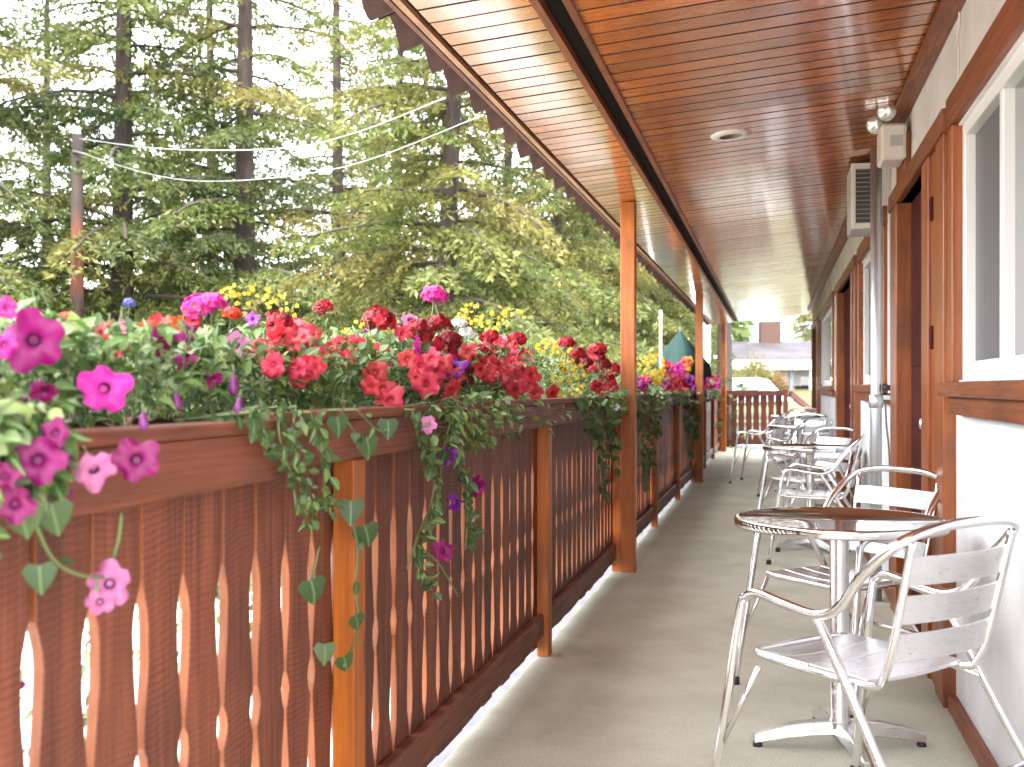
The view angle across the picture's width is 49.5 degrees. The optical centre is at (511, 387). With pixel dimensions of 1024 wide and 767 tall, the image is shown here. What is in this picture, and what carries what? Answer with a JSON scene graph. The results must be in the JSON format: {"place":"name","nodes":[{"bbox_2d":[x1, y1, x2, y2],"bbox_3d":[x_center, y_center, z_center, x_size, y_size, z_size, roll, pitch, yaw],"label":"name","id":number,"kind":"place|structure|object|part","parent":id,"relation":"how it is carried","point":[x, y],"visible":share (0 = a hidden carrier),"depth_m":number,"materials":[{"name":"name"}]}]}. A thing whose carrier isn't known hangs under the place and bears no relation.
{"place":"outdoors","nodes":[
{"label":"outdoors","id":0,"kind":"place"},
{"bbox_2d":[21,588,390,766],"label":"parking lot","id":1,"kind":"structure","parent":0,"point":[26,695],"depth_m":5.87,"materials":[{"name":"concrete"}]},
{"bbox_2d":[659,310,661,366],"bbox_3d":[1.939,0.280,14.500,0.034,2.580,0.032,0,0,13],"label":"white pole","id":2,"kind":"object","parent":1,"relation":"on","point":[660,334],"visible":0.34,"depth_m":14.49,"materials":[{"name":"white metal"}]},
{"bbox_2d":[650,327,711,377],"bbox_3d":[2.269,0.375,15.000,0.800,2.390,0.800,0,0,35],"label":"patio umbrella","id":3,"kind":"object","parent":1,"relation":"on","point":[679,346],"visible":0.28,"depth_m":14.81,"materials":[{"name":"teal fabric"}]},
{"bbox_2d":[656,291,732,437],"bbox_3d":[5.516,-5.910,29.642,3.675,15.307,4.231,0,0,39],"label":"conifer tree","id":4,"kind":"object","parent":1,"relation":"on","point":[729,384],"visible":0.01,"depth_m":29.81,"materials":[{"name":"green plant"}]},
{"bbox_2d":[703,322,710,366],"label":"white column","id":5,"kind":"structure","parent":1,"relation":"on","point":[707,343],"depth_m":25.89,"materials":[{"name":"white paint"}]},
{"bbox_2d":[733,378,791,402],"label":"white van","id":6,"kind":"object","parent":1,"relation":"on","point":[756,384],"visible":0.01,"depth_m":40.21,"materials":[{"name":"white paint"}]},
{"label":"side window","id":7,"kind":"part","parent":6,"relation":"part of","materials":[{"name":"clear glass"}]},
{"bbox_2d":[910,624,918,631],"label":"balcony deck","id":8,"kind":"structure","parent":1,"relation":"on","point":[913,626],"depth_m":5.38,"materials":[{"name":"concrete"}]},
{"bbox_2d":[427,449,717,766],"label":"deck edge strip","id":9,"kind":"object","parent":8,"relation":"on","point":[478,716],"depth_m":4.39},
{"bbox_2d":[439,449,978,766],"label":"balcony floor","id":10,"kind":"structure","parent":8,"relation":"on","point":[630,671],"depth_m":4.41,"materials":[{"name":"grey concrete"}]},
{"bbox_2d":[0,390,720,766],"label":"balcony railing","id":11,"kind":"object","parent":10,"relation":"on","point":[206,508],"visible":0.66,"depth_m":2.38,"materials":[{"name":"brown wood"}]},
{"bbox_2d":[69,418,119,428],"bbox_3d":[-0.952,0.195,0.928,0.260,0.270,2.530,0,0,13],"label":"planter box","id":12,"kind":"object","parent":11,"relation":"attached to","point":[97,424],"depth_m":2.12,"materials":[{"name":"black wood"}]},
{"bbox_2d":[0,296,130,689],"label":"petunia plant","id":13,"kind":"object","parent":12,"relation":"in","point":[37,461],"visible":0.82,"depth_m":1.43,"materials":[{"name":"pink plant"}]},
{"bbox_2d":[2,497,129,614],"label":"trailing vine","id":14,"kind":"object","parent":13,"relation":"hanging from","point":[107,582],"visible":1,"depth_m":1.40,"materials":[{"name":"green"}]},
{"bbox_2d":[0,290,257,756],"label":"petunia plant","id":15,"kind":"object","parent":12,"relation":"in","point":[101,385],"visible":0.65,"depth_m":1.89,"materials":[{"name":"green plant"}]},
{"bbox_2d":[174,399,339,604],"bbox_3d":[-0.483,0.228,2.164,0.192,0.417,0.426,0,0,13],"label":"trailing vine","id":16,"kind":"object","parent":11,"relation":"hanging from","point":[310,591],"visible":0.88,"depth_m":2.16,"materials":[{"name":"green plant"}]},
{"bbox_2d":[124,398,542,425],"bbox_3d":[-0.099,0.195,4.549,0.260,0.270,4.830,0,0,13],"label":"planter box","id":17,"kind":"object","parent":11,"relation":"attached to","point":[160,420],"visible":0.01,"depth_m":2.31,"materials":[{"name":"black wood"}]},
{"bbox_2d":[83,292,328,692],"bbox_3d":[-0.671,0.264,2.370,0.419,0.924,0.611,0,0,13],"label":"geranium plant","id":18,"kind":"object","parent":17,"relation":"in","point":[194,306],"visible":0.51,"depth_m":2.29,"materials":[{"name":"red plant"}]},
{"bbox_2d":[152,282,337,415],"bbox_3d":[-0.621,-0.096,2.716,0.171,0.325,0.820,0,0,13],"label":"bidens plant","id":19,"kind":"object","parent":17,"relation":"in","point":[237,294],"visible":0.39,"depth_m":2.69,"materials":[{"name":"yellow plant"}]},
{"bbox_2d":[177,298,391,665],"bbox_3d":[-0.602,0.236,2.479,0.446,0.945,1.236,0,0,6],"label":"petunia plant","id":20,"kind":"object","parent":17,"relation":"in","point":[280,325],"visible":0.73,"depth_m":2.60,"materials":[{"name":"red plant"}]},
{"bbox_2d":[281,317,440,585],"bbox_3d":[-0.462,0.259,3.099,0.443,0.921,0.942,0,0,13],"label":"petunia plant","id":21,"kind":"object","parent":17,"relation":"in","point":[377,386],"visible":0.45,"depth_m":2.97,"materials":[{"name":"red plant"}]},
{"bbox_2d":[339,304,471,406],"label":"geranium plant","id":22,"kind":"object","parent":17,"relation":"in","point":[381,318],"visible":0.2,"depth_m":3.27,"materials":[{"name":"red plant"}]},
{"bbox_2d":[338,332,503,457],"bbox_3d":[-0.271,0.016,3.543,0.455,0.404,1.074,0,0,13],"label":"petunia plant","id":23,"kind":"object","parent":17,"relation":"in","point":[434,364],"visible":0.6,"depth_m":3.32,"materials":[{"name":"red plant"}]},
{"bbox_2d":[421,285,509,401],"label":"geranium plant","id":24,"kind":"object","parent":17,"relation":"on","point":[435,294],"visible":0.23,"depth_m":3.85,"materials":[{"name":"pink plant"}]},
{"bbox_2d":[406,312,531,443],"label":"geranium plant","id":25,"kind":"object","parent":17,"relation":"in","point":[420,329],"visible":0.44,"depth_m":3.63,"materials":[{"name":"red plant"}]},
{"bbox_2d":[451,302,527,401],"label":"bidens plant","id":26,"kind":"object","parent":17,"relation":"in","point":[467,332],"visible":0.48,"depth_m":4.56,"materials":[{"name":"yellow plant"}]},
{"bbox_2d":[461,329,571,436],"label":"petunia plant","id":27,"kind":"object","parent":17,"relation":"in","point":[517,377],"visible":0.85,"depth_m":4.47,"materials":[{"name":"red plant"}]},
{"bbox_2d":[524,337,616,397],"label":"bidens plant","id":28,"kind":"object","parent":17,"relation":"in","point":[564,370],"visible":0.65,"depth_m":5.79,"materials":[{"name":"yellow plant"}]},
{"bbox_2d":[544,336,637,425],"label":"geranium plant","id":29,"kind":"object","parent":17,"relation":"in","point":[593,361],"visible":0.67,"depth_m":6.51,"materials":[{"name":"red plant"}]},
{"bbox_2d":[310,496,379,671],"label":"trailing vine","id":30,"kind":"object","parent":11,"relation":"hanging from","point":[350,513],"visible":0.93,"depth_m":2.41,"materials":[{"name":"green plant"}]},
{"bbox_2d":[321,408,398,460],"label":"trailing vine","id":31,"kind":"object","parent":11,"relation":"hanging from","point":[365,445],"visible":0.87,"depth_m":2.50,"materials":[{"name":"green plant"}]},
{"bbox_2d":[378,392,486,600],"bbox_3d":[-0.237,0.316,3.159,0.208,0.605,0.693,0,0,13],"label":"trailing vine","id":32,"kind":"object","parent":11,"relation":"hanging from","point":[475,488],"visible":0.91,"depth_m":3.04,"materials":[{"name":"green plant"}]},
{"bbox_2d":[566,393,622,502],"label":"trailing vine","id":33,"kind":"object","parent":11,"relation":"hanging from","point":[602,403],"visible":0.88,"depth_m":5.95,"materials":[{"name":"green plant"}]},
{"bbox_2d":[637,388,662,492],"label":"trailing vine","id":34,"kind":"object","parent":11,"relation":"hanging from","point":[655,431],"visible":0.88,"depth_m":8.02,"materials":[{"name":"green plant"}]},
{"bbox_2d":[683,398,703,470],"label":"trailing vine","id":35,"kind":"object","parent":11,"relation":"hanging from","point":[694,428],"visible":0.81,"depth_m":12.16,"materials":[{"name":"green plant"}]},
{"bbox_3d":[1.234,0.195,10.199,0.260,0.270,6.700,0,0,13],"label":"planter box","id":36,"kind":"object","parent":11,"relation":"attached to","visible":0},
{"bbox_2d":[617,353,674,413],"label":"bidens plant","id":37,"kind":"object","parent":36,"relation":"in","point":[646,378],"visible":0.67,"depth_m":9.45,"materials":[{"name":"yellow plant"}]},
{"bbox_2d":[646,356,693,407],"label":"petunia plant","id":38,"kind":"object","parent":36,"relation":"in","point":[677,371],"visible":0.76,"depth_m":11.45,"materials":[{"name":"pink plant"}]},
{"bbox_3d":[2.848,0.195,17.041,0.260,0.270,7.280,0,0,13],"label":"planter box","id":39,"kind":"object","parent":11,"relation":"attached to","visible":0},
{"bbox_2d":[684,374,708,410],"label":"petunia plant","id":40,"kind":"object","parent":39,"relation":"in","point":[691,380],"visible":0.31,"depth_m":13.49,"materials":[{"name":"purple plant"}]},
{"bbox_2d":[704,374,721,401],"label":"petunia plant","id":41,"kind":"object","parent":39,"relation":"in","point":[713,387],"visible":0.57,"depth_m":17.82,"materials":[{"name":"pink plant"}]},
{"bbox_2d":[620,201,636,572],"bbox_3d":[0.725,-0.003,6.918,0.090,2.298,0.090,0,0,13],"label":"veranda post","id":42,"kind":"object","parent":10,"relation":"on","point":[628,381],"visible":1,"depth_m":6.88,"materials":[{"name":"brown wood"}]},
{"bbox_2d":[695,292,702,481],"bbox_3d":[2.275,-0.003,13.488,0.090,2.298,0.090,0,0,13],"label":"veranda post","id":43,"kind":"object","parent":10,"relation":"on","point":[699,374],"visible":1,"depth_m":13.44,"materials":[{"name":"brown wood"}]},
{"bbox_2d":[721,323,725,451],"bbox_3d":[3.801,-0.003,19.960,0.090,2.298,0.090,0,0,13],"label":"veranda post","id":44,"kind":"object","parent":10,"relation":"on","point":[723,376],"visible":1,"depth_m":19.92,"materials":[{"name":"brown wood"}]},
{"bbox_2d":[729,413,795,483],"bbox_3d":[3.044,0.725,13.386,0.726,0.840,0.617,0,0,25],"label":"patio chair","id":45,"kind":"object","parent":10,"relation":"on","point":[759,433],"visible":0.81,"depth_m":13.26,"materials":[{"name":"silver metal"}]},
{"bbox_2d":[726,389,810,446],"bbox_3d":[5.270,0.590,20.752,2.666,1.120,0.706,0,0,-17],"label":"end railing","id":46,"kind":"object","parent":10,"relation":"on","point":[774,397],"visible":0.69,"depth_m":20.55,"materials":[{"name":"brown wood"}]},
{"bbox_2d":[770,415,805,463],"bbox_3d":[4.165,0.782,16.484,0.661,0.733,0.661,0,0,-15],"label":"round table","id":47,"kind":"object","parent":10,"relation":"on","point":[789,417],"visible":0.3,"depth_m":16.44,"materials":[{"name":"silver metal"}]},
{"bbox_2d":[770,410,816,468],"bbox_3d":[4.047,0.725,15.614,0.617,0.840,0.726,0,0,-36],"label":"patio chair","id":48,"kind":"object","parent":10,"relation":"on","point":[803,418],"visible":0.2,"depth_m":15.40,"materials":[{"name":"silver metal"}]},
{"bbox_2d":[771,407,815,457],"bbox_3d":[4.455,0.725,17.338,0.617,0.840,0.726,0,0,43],"label":"patio chair","id":49,"kind":"object","parent":10,"relation":"on","point":[793,413],"visible":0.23,"depth_m":17.54,"materials":[{"name":"silver metal"}]},
{"bbox_2d":[757,418,834,496],"bbox_3d":[3.023,0.725,11.535,0.617,0.840,0.726,0,0,-32],"label":"patio chair","id":50,"kind":"object","parent":10,"relation":"on","point":[808,429],"visible":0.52,"depth_m":11.40,"materials":[{"name":"silver metal"}]},
{"bbox_2d":[765,413,828,485],"bbox_3d":[3.383,0.725,12.967,0.617,0.840,0.726,0,0,43],"label":"patio chair","id":51,"kind":"object","parent":10,"relation":"on","point":[825,422],"visible":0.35,"depth_m":13.12,"materials":[{"name":"silver metal"}]},
{"bbox_2d":[768,424,829,491],"bbox_3d":[3.166,0.782,12.250,0.661,0.733,0.661,0,0,2],"label":"round table","id":52,"kind":"object","parent":10,"relation":"on","point":[798,434],"visible":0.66,"depth_m":12.23,"materials":[{"name":"silver metal"}]},
{"bbox_2d":[754,426,853,543],"bbox_3d":[2.351,0.725,8.593,0.726,0.840,0.617,0,0,-27],"label":"patio chair","id":53,"kind":"object","parent":10,"relation":"on","point":[842,467],"visible":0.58,"depth_m":8.69,"materials":[{"name":"silver metal"}]},
{"bbox_2d":[763,444,856,553],"bbox_3d":[2.126,0.782,7.924,0.661,0.733,0.661,0,0,-17],"label":"round table","id":54,"kind":"object","parent":10,"relation":"on","point":[809,450],"visible":0.7,"depth_m":7.87,"materials":[{"name":"silver metal"}]},
{"bbox_2d":[766,434,865,564],"bbox_3d":[2.088,0.725,7.366,0.726,0.840,0.617,0,0,19],"label":"patio chair","id":55,"kind":"object","parent":10,"relation":"on","point":[786,492],"visible":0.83,"depth_m":7.20,"materials":[{"name":"silver metal"}]},
{"bbox_2d":[734,465,939,717],"bbox_3d":[1.309,0.725,4.207,0.726,0.840,0.617,0,0,-29],"label":"patio chair","id":56,"kind":"object","parent":10,"relation":"on","point":[819,576],"visible":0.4,"depth_m":4.28,"materials":[{"name":"silver metal"}]},
{"bbox_2d":[734,507,949,766],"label":"round table","id":57,"kind":"object","parent":10,"relation":"on","point":[839,528],"visible":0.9,"depth_m":3.53,"materials":[{"name":"silver metal"}]},
{"bbox_2d":[712,515,1023,766],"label":"patio chair","id":58,"kind":"object","parent":10,"relation":"on","point":[859,668],"visible":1,"depth_m":2.73,"materials":[{"name":"silver metal"}]},
{"bbox_2d":[807,0,1023,766],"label":"motel building","id":59,"kind":"structure","parent":1,"relation":"on","point":[953,294],"depth_m":3.78,"materials":[{"name":"white paint"}]},
{"bbox_2d":[361,0,940,325],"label":"veranda roof","id":60,"kind":"structure","parent":59,"relation":"attached to","point":[600,110],"depth_m":4.76,"materials":[{"name":"brown wood"}]},
{"bbox_2d":[710,128,750,140],"bbox_3d":[1.049,-1.215,5.332,0.194,0.025,0.194,-5,-1,13],"label":"recessed light","id":61,"kind":"object","parent":60,"relation":"attached to","point":[742,133],"visible":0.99,"depth_m":5.29,"materials":[{"name":"beige plastic"}]},
{"bbox_2d":[822,308,831,385],"bbox_3d":[3.778,-0.458,13.185,0.058,0.865,3.200,0,0,13],"label":"window","id":62,"kind":"structure","parent":59,"relation":"in","point":[827,321],"depth_m":14.09,"materials":[{"name":"glass"}]},
{"bbox_2d":[844,286,849,506],"bbox_3d":[2.953,0.116,9.722,0.114,2.048,1.876,0,0,13],"label":"door","id":63,"kind":"structure","parent":59,"relation":"in","point":[847,294],"depth_m":10.19,"materials":[{"name":"brown wood"}]},
{"bbox_2d":[863,255,869,383],"bbox_3d":[2.340,-0.458,7.087,0.058,0.865,1.770,0,0,13],"label":"window","id":64,"kind":"structure","parent":59,"relation":"in","point":[866,265],"depth_m":7.90,"materials":[{"name":"white plastic"}]},
{"bbox_2d":[847,163,886,236],"bbox_3d":[2.033,-1.073,6.376,0.190,0.365,0.375,0,0,13],"label":"vented box","id":65,"kind":"object","parent":59,"relation":"attached to","point":[858,200],"visible":0.69,"depth_m":6.21,"materials":[{"name":"grey paint"}]},
{"bbox_2d":[869,148,889,601],"bbox_3d":[1.979,-0.068,5.970,0.119,2.428,0.076,0,0,28],"label":"conduit pipe","id":66,"kind":"object","parent":59,"relation":"attached to","point":[877,402],"visible":0.76,"depth_m":5.95,"materials":[{"name":"grey metal"}]},
{"bbox_2d":[867,104,905,167],"bbox_3d":[1.732,-1.171,5.152,0.164,0.262,0.256,0,0,13],"label":"emergency light","id":67,"kind":"object","parent":59,"relation":"attached to","point":[891,144],"visible":0.96,"depth_m":5.06,"materials":[{"name":"beige plastic"}]},
{"bbox_2d":[911,191,920,631],"bbox_3d":[1.841,0.116,5.006,0.114,2.048,0.926,0,0,13],"label":"door","id":68,"kind":"structure","parent":59,"relation":"in","point":[916,204],"depth_m":5.23,"materials":[{"name":"brown wood"}]},
{"bbox_2d":[956,11,960,80],"bbox_3d":[1.502,-1.262,3.738,0.013,0.452,0.077,0,0,17],"label":"wall cable","id":69,"kind":"object","parent":59,"relation":"attached to","point":[957,45],"depth_m":3.74,"materials":[{"name":"beige plastic"}]},
{"bbox_2d":[963,41,1023,379],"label":"window","id":70,"kind":"structure","parent":59,"relation":"in","point":[993,134],"depth_m":3.35,"materials":[{"name":"white plastic"}]},
{"bbox_2d":[0,0,809,357],"label":"sky","id":71,"kind":"structure","parent":0,"point":[4,9],"materials":[{"name":"white"}]},
{"bbox_2d":[2,365,810,603],"bbox_3d":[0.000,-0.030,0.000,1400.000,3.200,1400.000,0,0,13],"label":"hillside ground","id":72,"kind":"structure","parent":0,"point":[803,393],"depth_m":37.85,"materials":[{"name":"green plant"}]},
{"bbox_2d":[0,0,150,321],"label":"conifer tree","id":73,"kind":"object","parent":72,"relation":"on","point":[14,253],"visible":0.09,"depth_m":26.93,"materials":[{"name":"green plant"}]},
{"bbox_2d":[0,370,152,420],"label":"shrub","id":74,"kind":"object","parent":72,"relation":"on","point":[18,387],"visible":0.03,"depth_m":19.05,"materials":[{"name":"green plant"}]},
{"bbox_2d":[69,127,87,419],"bbox_3d":[-6.202,-0.990,15.980,0.375,5.520,0.243,0,0,13],"label":"utility pole","id":75,"kind":"object","parent":72,"relation":"on","point":[77,281],"visible":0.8,"depth_m":15.93,"materials":[{"name":"brown wood"}]},
{"bbox_2d":[79,97,445,150],"bbox_3d":[-3.176,-2.852,12.172,0.419,1.437,9.580,0,0,-36],"label":"overhead wire","id":76,"kind":"object","parent":75,"relation":"attached to","point":[286,147],"visible":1,"depth_m":11.23,"materials":[{"name":"grey"}]},
{"bbox_2d":[82,115,482,181],"bbox_3d":[-3.123,-2.768,12.528,0.247,1.203,9.111,0,0,-41],"label":"overhead wire","id":77,"kind":"object","parent":75,"relation":"attached to","point":[306,173],"visible":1,"depth_m":11.44,"materials":[{"name":"grey"}]},
{"bbox_2d":[0,0,176,330],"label":"conifer tree","id":78,"kind":"object","parent":72,"relation":"on","point":[10,278],"visible":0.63,"depth_m":16.12,"materials":[{"name":"green plant"}]},
{"bbox_2d":[59,375,231,418],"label":"shrub","id":79,"kind":"object","parent":72,"relation":"on","point":[103,417],"depth_m":18.94,"materials":[{"name":"green plant"}]},
{"bbox_2d":[0,0,314,425],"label":"conifer tree","id":80,"kind":"object","parent":72,"relation":"on","point":[126,262],"visible":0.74,"depth_m":17.15,"materials":[{"name":"green plant"}]},
{"bbox_2d":[99,56,228,329],"bbox_3d":[-10.623,-3.912,33.491,5.910,11.839,6.395,0,0,-17],"label":"conifer tree","id":81,"kind":"object","parent":72,"relation":"on","point":[146,144],"visible":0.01,"depth_m":32.83,"materials":[{"name":"green plant"}]},
{"bbox_2d":[133,0,332,403],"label":"conifer tree","id":82,"kind":"object","parent":72,"relation":"on","point":[210,47],"visible":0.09,"depth_m":21.91,"materials":[{"name":"green plant"}]},
{"bbox_2d":[86,0,424,409],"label":"conifer tree","id":83,"kind":"object","parent":72,"relation":"on","point":[245,235],"visible":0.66,"depth_m":17.71,"materials":[{"name":"green plant"}]},
{"bbox_2d":[255,0,455,335],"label":"conifer tree","id":84,"kind":"object","parent":72,"relation":"on","point":[337,185],"visible":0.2,"depth_m":25.96,"materials":[{"name":"green plant"}]},
{"bbox_2d":[13,218,757,366],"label":"distant forest","id":85,"kind":"object","parent":72,"relation":"on","point":[741,332],"visible":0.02,"depth_m":50.15,"materials":[{"name":"green plant"}]},
{"bbox_2d":[289,1,487,334],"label":"conifer tree","id":86,"kind":"object","parent":72,"relation":"on","point":[417,50],"visible":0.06,"depth_m":30.86,"materials":[{"name":"green plant"}]},
{"bbox_2d":[241,16,653,409],"bbox_3d":[-0.994,-3.208,14.010,5.615,11.247,6.075,0,0,3],"label":"conifer tree","id":87,"kind":"object","parent":72,"relation":"on","point":[453,233],"visible":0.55,"depth_m":14.08,"materials":[{"name":"green plant"}]},
{"bbox_2d":[402,96,600,324],"bbox_3d":[-0.321,-5.129,27.097,4.969,14.084,5.442,0,0,43],"label":"conifer tree","id":88,"kind":"object","parent":72,"relation":"on","point":[507,162],"visible":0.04,"depth_m":26.76,"materials":[{"name":"green plant"}]},
{"bbox_2d":[469,130,737,448],"bbox_3d":[1.428,-3.716,23.938,6.715,12.431,6.206,0,0,7],"label":"conifer tree","id":89,"kind":"object","parent":72,"relation":"on","point":[576,215],"visible":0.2,"depth_m":23.87,"materials":[{"name":"green plant"}]},
{"bbox_2d":[526,180,691,369],"bbox_3d":[1.932,-4.438,31.150,7.354,13.615,6.797,0,0,15],"label":"conifer tree","id":90,"kind":"object","parent":72,"relation":"on","point":[645,277],"visible":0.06,"depth_m":30.09,"materials":[{"name":"green plant"}]},
{"bbox_2d":[537,292,745,452],"bbox_3d":[1.560,0.015,19.958,5.466,3.373,5.365,0,0,-41],"label":"shrub","id":91,"kind":"object","parent":72,"relation":"on","point":[617,351],"visible":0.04,"depth_m":19.73,"materials":[{"name":"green plant"}]},
{"bbox_2d":[590,265,746,389],"bbox_3d":[4.345,-3.885,33.516,5.910,11.839,6.395,0,0,-20],"label":"conifer tree","id":92,"kind":"object","parent":72,"relation":"on","point":[677,313],"visible":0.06,"depth_m":33.55,"materials":[{"name":"green plant"}]},
{"bbox_2d":[715,342,780,385],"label":"shrub","id":93,"kind":"object","parent":72,"relation":"on","point":[736,374],"visible":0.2,"depth_m":41.68,"materials":[{"name":"green plant"}]},
{"bbox_2d":[713,321,810,389],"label":"house","id":94,"kind":"structure","parent":72,"relation":"on","point":[793,358],"depth_m":45.32,"materials":[{"name":"white paint"}]},
{"bbox_2d":[777,375,788,384],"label":"window","id":95,"kind":"structure","parent":94,"relation":"in","point":[785,379],"depth_m":45.29,"materials":[{"name":"white plastic"}]},
{"bbox_2d":[799,375,808,385],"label":"window","id":96,"kind":"structure","parent":94,"relation":"in","point":[803,379],"depth_m":45.24,"materials":[{"name":"white plastic"}]},
{"bbox_2d":[733,346,794,392],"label":"shrub","id":97,"kind":"object","parent":72,"relation":"on","point":[777,379],"visible":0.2,"depth_m":42.27,"materials":[{"name":"green plant"}]},
{"bbox_2d":[781,312,811,340],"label":"conifer tree","id":98,"kind":"object","parent":72,"relation":"on","point":[805,335],"visible":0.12,"depth_m":65.41,"materials":[{"name":"green plant"}]}
]}

